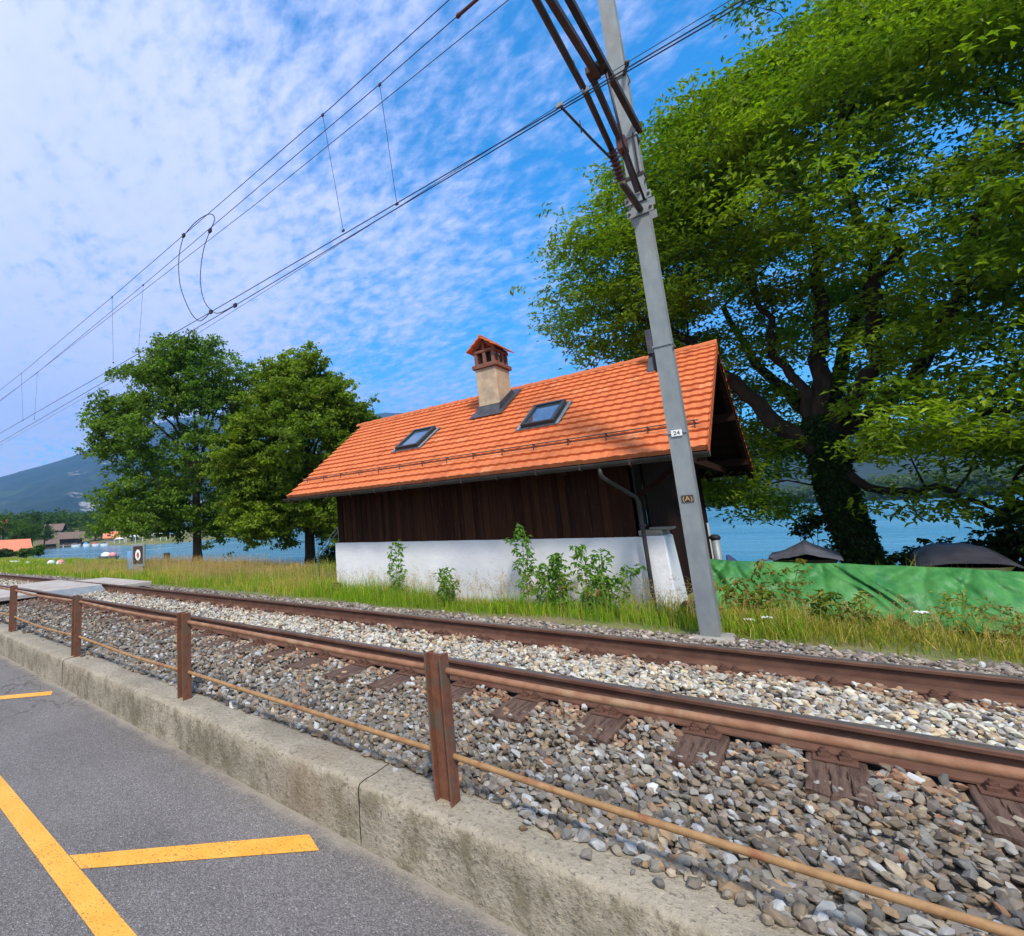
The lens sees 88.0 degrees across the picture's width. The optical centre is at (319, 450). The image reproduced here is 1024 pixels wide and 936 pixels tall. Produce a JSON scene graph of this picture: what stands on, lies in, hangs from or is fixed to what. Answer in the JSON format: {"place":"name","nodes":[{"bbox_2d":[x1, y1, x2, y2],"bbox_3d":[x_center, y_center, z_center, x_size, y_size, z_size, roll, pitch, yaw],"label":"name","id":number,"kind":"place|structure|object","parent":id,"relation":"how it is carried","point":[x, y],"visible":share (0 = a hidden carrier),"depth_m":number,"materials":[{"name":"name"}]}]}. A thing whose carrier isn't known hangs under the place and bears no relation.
{"place":"outdoors","nodes":[
{"label":"outdoors","id":0,"kind":"place"},
{"bbox_2d":[0,654,526,935],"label":"road","id":1,"kind":"structure","parent":0,"point":[79,775],"depth_m":2.87,"materials":[{"name":"grey asphalt"}]},
{"bbox_2d":[0,691,51,698],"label":"road marking","id":2,"kind":"object","parent":1,"relation":"on","point":[26,695],"visible":1,"depth_m":5.93,"materials":[{"name":"yellow paint"}]},
{"bbox_2d":[0,775,136,935],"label":"road marking","id":3,"kind":"object","parent":1,"relation":"on","point":[96,911],"depth_m":2.74,"materials":[{"name":"yellow paint"}]},
{"bbox_2d":[70,834,318,868],"bbox_3d":[-0.736,2.325,2.860,1.462,0.001,0.153,-3,-9,-2],"label":"road marking","id":4,"kind":"object","parent":1,"relation":"on","point":[284,844],"visible":1,"depth_m":2.85,"materials":[{"name":"yellow paint"}]},
{"bbox_2d":[0,405,1023,528],"bbox_3d":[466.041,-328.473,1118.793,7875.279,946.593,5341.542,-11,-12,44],"label":"mountain","id":5,"kind":"structure","parent":0,"point":[66,484],"depth_m":2268.84,"materials":[{"name":"blue"}]},
{"bbox_2d":[0,0,1023,476],"label":"sky","id":6,"kind":"structure","parent":0,"point":[124,124],"materials":[{"name":"blue"}]},
{"bbox_2d":[0,526,1023,842],"bbox_3d":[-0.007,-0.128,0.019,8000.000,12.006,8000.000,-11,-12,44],"label":"ground","id":7,"kind":"structure","parent":0,"point":[935,656],"depth_m":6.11,"materials":[{"name":"green plant"}]},
{"bbox_2d":[0,548,16,557],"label":"tree","id":8,"kind":"object","parent":7,"relation":"on","point":[5,552],"visible":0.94,"depth_m":56.83,"materials":[{"name":"green plant"}]},
{"bbox_2d":[0,515,19,539],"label":"tree","id":9,"kind":"object","parent":7,"relation":"on","point":[4,524],"visible":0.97,"depth_m":87.33,"materials":[{"name":"green plant"}]},
{"bbox_2d":[0,539,32,557],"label":"boathouse","id":10,"kind":"object","parent":7,"relation":"on","point":[14,545],"visible":0.44,"depth_m":66.96,"materials":[{"name":"orange tile"}]},
{"bbox_2d":[4,529,37,541],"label":"tree","id":11,"kind":"object","parent":7,"relation":"on","point":[22,534],"visible":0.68,"depth_m":82.64,"materials":[{"name":"green plant"}]},
{"bbox_2d":[14,547,36,557],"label":"tree","id":12,"kind":"object","parent":7,"relation":"on","point":[23,552],"visible":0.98,"depth_m":59.60,"materials":[{"name":"green plant"}]},
{"bbox_2d":[8,517,47,539],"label":"tree","id":13,"kind":"object","parent":7,"relation":"on","point":[31,527],"visible":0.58,"depth_m":93.41,"materials":[{"name":"green plant"}]},
{"bbox_2d":[21,509,45,546],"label":"tree","id":14,"kind":"object","parent":7,"relation":"on","point":[35,517],"visible":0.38,"depth_m":100.74,"materials":[{"name":"green plant"}]},
{"bbox_2d":[33,544,45,556],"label":"tree","id":15,"kind":"object","parent":7,"relation":"on","point":[41,548],"visible":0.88,"depth_m":61.69,"materials":[{"name":"green plant"}]},
{"bbox_2d":[36,525,58,543],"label":"tree","id":16,"kind":"object","parent":7,"relation":"on","point":[46,536],"visible":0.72,"depth_m":129.20,"materials":[{"name":"green plant"}]},
{"bbox_2d":[38,538,58,548],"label":"boathouse","id":17,"kind":"object","parent":7,"relation":"on","point":[50,543],"visible":0.77,"depth_m":146.07,"materials":[{"name":"brown wood"}]},
{"bbox_2d":[44,523,66,534],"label":"house","id":18,"kind":"structure","parent":7,"relation":"on","point":[58,527],"depth_m":186.15,"materials":[{"name":"brown tile"}]},
{"bbox_2d":[62,527,77,531],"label":"tree","id":19,"kind":"object","parent":7,"relation":"on","point":[71,529],"visible":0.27,"depth_m":188.66,"materials":[{"name":"green plant"}]},
{"bbox_2d":[56,531,85,547],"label":"boathouse","id":20,"kind":"object","parent":7,"relation":"on","point":[67,538],"visible":0.86,"depth_m":162.03,"materials":[{"name":"brown wood"}]},
{"bbox_2d":[0,507,148,533],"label":"village wood","id":21,"kind":"object","parent":7,"relation":"on","point":[71,519],"visible":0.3,"depth_m":217.41,"materials":[{"name":"green plant"}]},
{"bbox_2d":[76,520,89,536],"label":"tree","id":22,"kind":"object","parent":7,"relation":"on","point":[83,524],"visible":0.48,"depth_m":177.92,"materials":[{"name":"green plant"}]},
{"bbox_2d":[84,521,106,540],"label":"tree","id":23,"kind":"object","parent":7,"relation":"on","point":[87,530],"visible":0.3,"depth_m":169.91,"materials":[{"name":"green plant"}]},
{"bbox_2d":[102,531,122,541],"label":"house","id":24,"kind":"structure","parent":7,"relation":"on","point":[107,537],"depth_m":162.74,"materials":[{"name":"orange tile"}]},
{"bbox_2d":[127,552,131,570],"bbox_3d":[-7.411,4.366,19.335,0.580,0.800,0.040,-11,-12,44],"label":"blue board","id":25,"kind":"object","parent":7,"relation":"on","point":[128,556],"visible":0.28,"depth_m":19.39,"materials":[{"name":"paint"}]},
{"bbox_2d":[131,544,144,570],"bbox_3d":[-6.710,4.066,18.208,0.500,1.220,0.103,-4,-9,3],"label":"trackside sign","id":26,"kind":"object","parent":7,"relation":"on","point":[138,550],"visible":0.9,"depth_m":18.20,"materials":[{"name":"grey metal"}]},
{"bbox_2d":[71,327,276,561],"bbox_3d":[-7.190,-0.410,28.486,9.952,13.399,12.125,-11,-12,44],"label":"broadleaf tree","id":27,"kind":"object","parent":7,"relation":"on","point":[168,509],"visible":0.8,"depth_m":26.39,"materials":[{"name":"green plant"}]},
{"bbox_2d":[196,337,381,564],"bbox_3d":[-0.988,-0.024,21.919,7.707,10.015,7.887,-11,-12,44],"label":"broadleaf tree","id":28,"kind":"object","parent":7,"relation":"on","point":[302,402],"visible":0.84,"depth_m":20.77,"materials":[{"name":"green plant"}]},
{"bbox_2d":[316,541,335,564],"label":"bush","id":29,"kind":"object","parent":7,"relation":"on","point":[331,555],"visible":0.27,"depth_m":21.04,"materials":[{"name":"green plant"}]},
{"bbox_2d":[317,527,339,575],"bbox_3d":[0.257,2.646,12.457,0.964,1.552,0.031,-11,-12,44],"label":"stair railing","id":30,"kind":"object","parent":7,"relation":"on","point":[326,546],"visible":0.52,"depth_m":12.57,"materials":[{"name":"metal"}]},
{"bbox_2d":[387,539,407,591],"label":"tall weed","id":31,"kind":"object","parent":7,"relation":"on","point":[389,571],"visible":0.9,"depth_m":8.92,"materials":[{"name":"green plant"}]},
{"bbox_2d":[0,622,851,935],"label":"retaining wall","id":32,"kind":"structure","parent":7,"relation":"on","point":[486,856],"depth_m":2.62,"materials":[{"name":"concrete"}]},
{"bbox_2d":[0,585,1023,935],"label":"fence","id":33,"kind":"object","parent":32,"relation":"on","point":[446,757],"visible":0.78,"depth_m":2.42,"materials":[{"name":"brown metal"}]},
{"bbox_2d":[430,567,460,605],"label":"tall weed","id":34,"kind":"object","parent":7,"relation":"on","point":[445,583],"visible":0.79,"depth_m":8.15,"materials":[{"name":"green plant"}]},
{"bbox_2d":[0,572,1023,935],"bbox_3d":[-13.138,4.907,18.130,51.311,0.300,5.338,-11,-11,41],"label":"ballast","id":35,"kind":"structure","parent":7,"relation":"on","point":[914,868],"depth_m":2.86,"materials":[{"name":"gravel"}]},
{"bbox_2d":[18,589,112,603],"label":"wooden sleeper","id":36,"kind":"object","parent":35,"relation":"on","point":[43,599],"visible":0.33,"depth_m":11.47,"materials":[{"name":"wood"}]},
{"bbox_2d":[10,580,104,595],"bbox_3d":[-7.160,3.715,13.349,3.570,0.150,1.310,-11,-12,44],"label":"crossing panel","id":37,"kind":"object","parent":36,"relation":"on","point":[71,588],"visible":0.74,"depth_m":12.72,"materials":[{"name":"concrete"}]},
{"bbox_2d":[78,577,151,586],"bbox_3d":[-5.776,3.675,13.747,3.000,0.090,0.790,-11,-12,44],"label":"crossing panel","id":38,"kind":"object","parent":36,"relation":"on","point":[127,582],"visible":0.68,"depth_m":13.36,"materials":[{"name":"white concrete"}]},
{"bbox_2d":[26,590,120,606],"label":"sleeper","id":39,"kind":"object","parent":35,"relation":"on","point":[34,604],"visible":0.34,"depth_m":11.06,"materials":[{"name":"wood"}]},
{"bbox_2d":[33,591,125,607],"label":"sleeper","id":40,"kind":"object","parent":35,"relation":"on","point":[124,592],"visible":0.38,"depth_m":10.73,"materials":[{"name":"wood"}]},
{"bbox_2d":[51,594,152,612],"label":"wooden sleeper","id":41,"kind":"object","parent":35,"relation":"on","point":[71,607],"visible":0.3,"depth_m":9.89,"materials":[{"name":"wood"}]},
{"bbox_2d":[61,595,168,614],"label":"wooden sleeper","id":42,"kind":"object","parent":35,"relation":"on","point":[85,607],"visible":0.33,"depth_m":9.64,"materials":[{"name":"wood"}]},
{"bbox_2d":[71,597,180,616],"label":"wooden sleeper","id":43,"kind":"object","parent":35,"relation":"on","point":[97,609],"visible":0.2,"depth_m":9.27,"materials":[{"name":"wood"}]},
{"bbox_2d":[82,598,190,619],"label":"wooden sleeper","id":44,"kind":"object","parent":35,"relation":"on","point":[110,612],"visible":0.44,"depth_m":8.86,"materials":[{"name":"wood"}]},
{"bbox_2d":[94,600,200,622],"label":"wooden sleeper","id":45,"kind":"object","parent":35,"relation":"on","point":[123,615],"visible":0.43,"depth_m":8.48,"materials":[{"name":"wood"}]},
{"bbox_2d":[109,602,217,626],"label":"wooden sleeper","id":46,"kind":"object","parent":35,"relation":"on","point":[134,618],"visible":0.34,"depth_m":8.09,"materials":[{"name":"wood"}]},
{"bbox_2d":[122,604,233,628],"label":"wooden sleeper","id":47,"kind":"object","parent":35,"relation":"on","point":[154,620],"visible":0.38,"depth_m":7.75,"materials":[{"name":"wood"}]},
{"bbox_2d":[138,606,252,634],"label":"wooden sleeper","id":48,"kind":"object","parent":35,"relation":"on","point":[167,625],"visible":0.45,"depth_m":7.31,"materials":[{"name":"wood"}]},
{"bbox_2d":[156,608,274,638],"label":"wooden sleeper","id":49,"kind":"object","parent":35,"relation":"on","point":[172,633],"visible":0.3,"depth_m":6.87,"materials":[{"name":"wood"}]},
{"bbox_2d":[175,611,296,642],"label":"wooden sleeper","id":50,"kind":"object","parent":35,"relation":"on","point":[208,632],"visible":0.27,"depth_m":6.66,"materials":[{"name":"wood"}]},
{"bbox_2d":[199,614,325,649],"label":"wooden sleeper","id":51,"kind":"object","parent":35,"relation":"on","point":[229,638],"visible":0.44,"depth_m":6.22,"materials":[{"name":"wood"}]},
{"bbox_2d":[223,617,353,654],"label":"wooden sleeper","id":52,"kind":"object","parent":35,"relation":"on","point":[257,642],"visible":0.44,"depth_m":5.87,"materials":[{"name":"wood"}]},
{"bbox_2d":[253,621,383,663],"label":"wooden sleeper","id":53,"kind":"object","parent":35,"relation":"on","point":[287,649],"visible":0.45,"depth_m":5.48,"materials":[{"name":"wood"}]},
{"bbox_2d":[286,625,418,669],"bbox_3d":[0.649,2.282,5.780,0.230,0.222,2.612,-11,-12,44],"label":"wooden sleeper","id":54,"kind":"object","parent":35,"relation":"on","point":[320,657],"visible":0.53,"depth_m":5.08,"materials":[{"name":"wood"}]},
{"bbox_2d":[325,629,451,684],"bbox_3d":[1.019,2.207,5.421,0.230,0.222,2.612,-11,-12,44],"label":"wooden sleeper","id":55,"kind":"object","parent":35,"relation":"on","point":[358,666],"visible":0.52,"depth_m":4.71,"materials":[{"name":"wood"}]},
{"bbox_2d":[367,634,497,692],"bbox_3d":[1.387,2.133,5.065,0.230,0.222,2.612,-11,-12,43],"label":"wooden sleeper","id":56,"kind":"object","parent":35,"relation":"on","point":[402,675],"visible":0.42,"depth_m":4.35,"materials":[{"name":"wood"}]},
{"bbox_2d":[424,640,543,703],"bbox_3d":[1.799,2.050,4.665,0.230,0.222,2.612,-11,-12,44],"label":"wooden sleeper","id":57,"kind":"object","parent":35,"relation":"on","point":[460,687],"visible":0.21,"depth_m":4.02,"materials":[{"name":"wood"}]},
{"bbox_2d":[489,647,606,726],"bbox_3d":[2.178,1.974,4.297,0.230,0.222,2.612,-11,-12,44],"label":"wooden sleeper","id":58,"kind":"object","parent":35,"relation":"on","point":[517,704],"visible":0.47,"depth_m":3.59,"materials":[{"name":"wood"}]},
{"bbox_2d":[568,654,669,749],"bbox_3d":[2.546,1.899,3.941,0.230,0.222,2.612,-11,-12,43],"label":"wooden sleeper","id":59,"kind":"object","parent":35,"relation":"on","point":[612,721],"visible":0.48,"depth_m":3.22,"materials":[{"name":"wood"}]},
{"bbox_2d":[667,663,748,776],"bbox_3d":[2.917,1.825,3.582,0.230,0.222,2.612,-11,-12,43],"label":"wooden sleeper","id":60,"kind":"object","parent":35,"relation":"on","point":[694,739],"visible":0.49,"depth_m":2.85,"materials":[{"name":"wood"}]},
{"bbox_2d":[805,675,876,809],"bbox_3d":[3.315,1.744,3.195,0.230,0.222,2.612,-11,-12,43],"label":"wooden sleeper","id":61,"kind":"object","parent":35,"relation":"on","point":[847,773],"visible":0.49,"depth_m":2.47,"materials":[{"name":"wood"}]},
{"bbox_2d":[918,688,1023,847],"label":"wooden sleeper","id":62,"kind":"object","parent":35,"relation":"on","point":[991,798],"visible":0.38,"depth_m":2.18,"materials":[{"name":"wood"}]},
{"bbox_2d":[283,329,753,616],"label":"house","id":63,"kind":"structure","parent":7,"relation":"on","point":[559,464],"depth_m":8.46,"materials":[{"name":"orange tile"}]},
{"bbox_2d":[504,522,540,605],"bbox_3d":[3.035,1.730,7.324,0.453,1.328,0.436,1,-10,-26],"label":"tall weed","id":64,"kind":"object","parent":7,"relation":"on","point":[525,540],"visible":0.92,"depth_m":7.34,"materials":[{"name":"green plant"}]},
{"bbox_2d":[525,552,577,608],"bbox_3d":[3.325,1.891,7.054,0.682,0.885,0.519,-11,-12,44],"label":"tall weed","id":65,"kind":"object","parent":7,"relation":"on","point":[556,561],"visible":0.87,"depth_m":6.98,"materials":[{"name":"green plant"}]},
{"bbox_2d":[569,544,620,616],"bbox_3d":[3.698,1.755,6.629,0.603,0.990,0.518,-11,-12,44],"label":"tall weed","id":66,"kind":"object","parent":7,"relation":"on","point":[594,580],"visible":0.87,"depth_m":6.62,"materials":[{"name":"green plant"}]},
{"bbox_2d":[596,563,646,615],"bbox_3d":[3.928,1.839,6.446,0.652,0.726,0.354,-7,-9,23],"label":"tall weed","id":67,"kind":"object","parent":7,"relation":"on","point":[637,571],"visible":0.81,"depth_m":6.40,"materials":[{"name":"green plant"}]},
{"bbox_2d":[532,0,736,643],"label":"catenary mast","id":68,"kind":"object","parent":7,"relation":"on","point":[626,128],"visible":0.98,"depth_m":5.51,"materials":[{"name":"grey metal"}]},
{"bbox_2d":[0,0,448,410],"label":"messenger wire","id":69,"kind":"object","parent":68,"relation":"attached to","point":[322,115],"visible":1,"depth_m":6.84,"materials":[{"name":"grey metal"}]},
{"bbox_2d":[178,214,236,320],"bbox_3d":[-2.082,-3.270,8.829,1.346,1.865,0.250,-7,-10,26],"label":"jumper cable","id":70,"kind":"object","parent":69,"relation":"hanging from","point":[211,311],"visible":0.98,"depth_m":8.95,"materials":[{"name":"grey metal"}]},
{"bbox_2d":[1,0,730,444],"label":"earth wire","id":71,"kind":"object","parent":68,"relation":"attached to","point":[437,182],"visible":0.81,"depth_m":7.54,"materials":[{"name":"grey metal"}]},
{"bbox_2d":[1,0,743,432],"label":"contact wire","id":72,"kind":"object","parent":68,"relation":"attached to","point":[453,170],"visible":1,"depth_m":5.23,"materials":[{"name":"grey metal"}]},
{"bbox_2d":[1,0,750,441],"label":"contact wire","id":73,"kind":"object","parent":68,"relation":"attached to","point":[459,170],"visible":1,"depth_m":5.22,"materials":[{"name":"grey metal"}]},
{"bbox_2d":[295,463,1023,527],"bbox_3d":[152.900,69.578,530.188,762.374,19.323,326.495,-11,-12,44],"label":"shore wood","id":74,"kind":"object","parent":7,"relation":"on","point":[808,491],"visible":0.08,"depth_m":222.72,"materials":[{"name":"green plant"}]},
{"bbox_2d":[679,599,739,622],"bbox_3d":[4.568,1.976,5.984,0.946,0.403,0.454,-11,-12,44],"label":"debris heap","id":75,"kind":"object","parent":7,"relation":"on","point":[689,604],"visible":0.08,"depth_m":5.93,"materials":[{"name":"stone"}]},
{"bbox_2d":[709,534,722,559],"bbox_3d":[6.265,1.848,7.721,0.150,1.062,0.150,-11,-12,44],"label":"mooring post","id":76,"kind":"object","parent":7,"relation":"on","point":[716,545],"visible":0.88,"depth_m":7.73,"materials":[{"name":"metal"}]},
{"bbox_2d":[726,554,736,560],"bbox_3d":[6.475,1.985,7.640,0.207,0.744,0.400,-11,-12,44],"label":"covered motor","id":77,"kind":"object","parent":7,"relation":"on","point":[729,557],"visible":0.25,"depth_m":7.65,"materials":[{"name":"blue fabric"}]},
{"bbox_2d":[510,0,1023,564],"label":"walnut tree","id":78,"kind":"object","parent":7,"relation":"on","point":[826,66],"visible":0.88,"depth_m":9.60,"materials":[{"name":"green plant"}]},
{"bbox_2d":[733,558,817,614],"bbox_3d":[5.423,1.674,5.871,0.742,0.789,0.525,-11,-12,44],"label":"tall weed","id":79,"kind":"object","parent":7,"relation":"on","point":[760,566],"visible":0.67,"depth_m":5.86,"materials":[{"name":"green plant"}]},
{"bbox_2d":[714,577,843,623],"bbox_3d":[5.347,1.789,5.784,1.160,0.574,0.522,-9,-10,34],"label":"tall weed","id":80,"kind":"object","parent":7,"relation":"on","point":[763,595],"visible":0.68,"depth_m":5.74,"materials":[{"name":"green plant"}]},
{"bbox_2d":[767,539,843,562],"bbox_3d":[9.723,2.099,9.915,1.040,0.616,2.240,-11,-12,44],"label":"covered boat","id":81,"kind":"object","parent":7,"relation":"on","point":[801,548],"visible":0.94,"depth_m":9.46,"materials":[{"name":"grey fabric"}]},
{"bbox_2d":[787,512,841,559],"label":"bush","id":82,"kind":"object","parent":7,"relation":"on","point":[816,520],"visible":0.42,"depth_m":10.46,"materials":[{"name":"green plant"}]},
{"bbox_2d":[831,591,894,632],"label":"tall weed","id":83,"kind":"object","parent":7,"relation":"on","point":[857,600],"visible":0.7,"depth_m":5.23,"materials":[{"name":"green plant"}]},
{"bbox_2d":[710,559,1023,622],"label":"green tarpaulin","id":84,"kind":"object","parent":7,"relation":"on","point":[915,585],"visible":0.69,"depth_m":5.82,"materials":[{"name":"green fabric"}]},
{"bbox_2d":[869,536,965,567],"bbox_3d":[11.103,2.128,9.061,1.300,1.084,1.104,-11,-12,44],"label":"bush","id":85,"kind":"object","parent":7,"relation":"on","point":[896,558],"visible":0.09,"depth_m":9.17,"materials":[{"name":"green plant"}]},
{"bbox_2d":[913,611,929,633],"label":"white flower","id":86,"kind":"object","parent":7,"relation":"on","point":[921,612],"visible":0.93,"depth_m":4.87,"materials":[{"name":"plant"}]},
{"bbox_2d":[919,590,997,640],"bbox_3d":[6.241,1.635,4.863,0.376,0.496,0.522,-1,-9,-11],"label":"tall weed","id":87,"kind":"object","parent":7,"relation":"on","point":[949,599],"visible":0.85,"depth_m":4.83,"materials":[{"name":"green plant"}]},
{"bbox_2d":[900,542,1023,570],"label":"covered boat","id":88,"kind":"object","parent":7,"relation":"on","point":[931,555],"visible":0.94,"depth_m":8.13,"materials":[{"name":"grey fabric"}]},
{"bbox_2d":[901,614,1023,634],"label":"grass","id":89,"kind":"structure","parent":7,"relation":"on","point":[905,616],"depth_m":5.01,"materials":[{"name":"green plant"}]},
{"bbox_2d":[949,527,1023,568],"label":"bush","id":90,"kind":"object","parent":7,"relation":"on","point":[1005,551],"visible":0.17,"depth_m":8.60,"materials":[{"name":"green plant"}]},
{"bbox_2d":[969,604,1023,645],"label":"tall weed","id":91,"kind":"object","parent":7,"relation":"on","point":[1017,627],"visible":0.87,"depth_m":4.53,"materials":[{"name":"green plant"}]},
{"bbox_2d":[978,477,1023,571],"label":"bush","id":92,"kind":"object","parent":7,"relation":"on","point":[1007,531],"visible":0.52,"depth_m":8.32,"materials":[{"name":"green plant"}]},
{"bbox_2d":[31,494,1022,566],"bbox_3d":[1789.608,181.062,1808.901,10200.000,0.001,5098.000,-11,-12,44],"label":"water","id":93,"kind":"structure","parent":0,"point":[743,541],"depth_m":46.26,"materials":[{"name":"blue liquid"}]},
{"bbox_2d":[98,552,119,558],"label":"dinghy","id":94,"kind":"object","parent":93,"relation":"on","point":[113,554],"visible":0.8,"depth_m":55.35,"materials":[{"name":"white plastic"}]},
{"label":"wooden sleeper","id":95,"kind":"object","parent":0,"visible":0},
{"bbox_2d":[0,589,36,601],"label":"crossing panel","id":96,"kind":"object","parent":95,"relation":"on","point":[4,595],"visible":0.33,"depth_m":11.63,"materials":[{"name":"white concrete"}]},
{"bbox_3d":[-19.363,1.885,25.943,0.500,9.600,3.501,-11,-12,44],"label":"catenary mast","id":97,"kind":"object","parent":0,"visible":0},
{"bbox_2d":[1,17,455,419],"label":"messenger wire","id":98,"kind":"object","parent":97,"relation":"attached to","point":[379,85],"visible":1,"depth_m":7.00,"materials":[{"name":"grey metal"}]},
{"bbox_2d":[456,0,478,18],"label":"insulator","id":99,"kind":"object","parent":98,"relation":"attached to","point":[465,9],"visible":1,"depth_m":5.30,"materials":[{"name":"brown ceramic"}]},
{"bbox_2d":[3,0,507,398],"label":"feeder cable","id":100,"kind":"object","parent":97,"relation":"attached to","point":[310,159],"visible":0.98,"depth_m":7.17,"materials":[{"name":"grey metal"}]},
{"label":"wooden sleeper","id":101,"kind":"object","parent":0,"visible":0},
{"bbox_2d":[0,574,1023,706],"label":"rail","id":102,"kind":"object","parent":101,"relation":"on","point":[1000,689],"visible":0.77,"depth_m":4.33,"materials":[{"name":"metal"}]},
{"bbox_2d":[0,585,1023,790],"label":"rail","id":103,"kind":"object","parent":101,"relation":"on","point":[1012,757],"visible":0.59,"depth_m":3.08,"materials":[{"name":"metal"}]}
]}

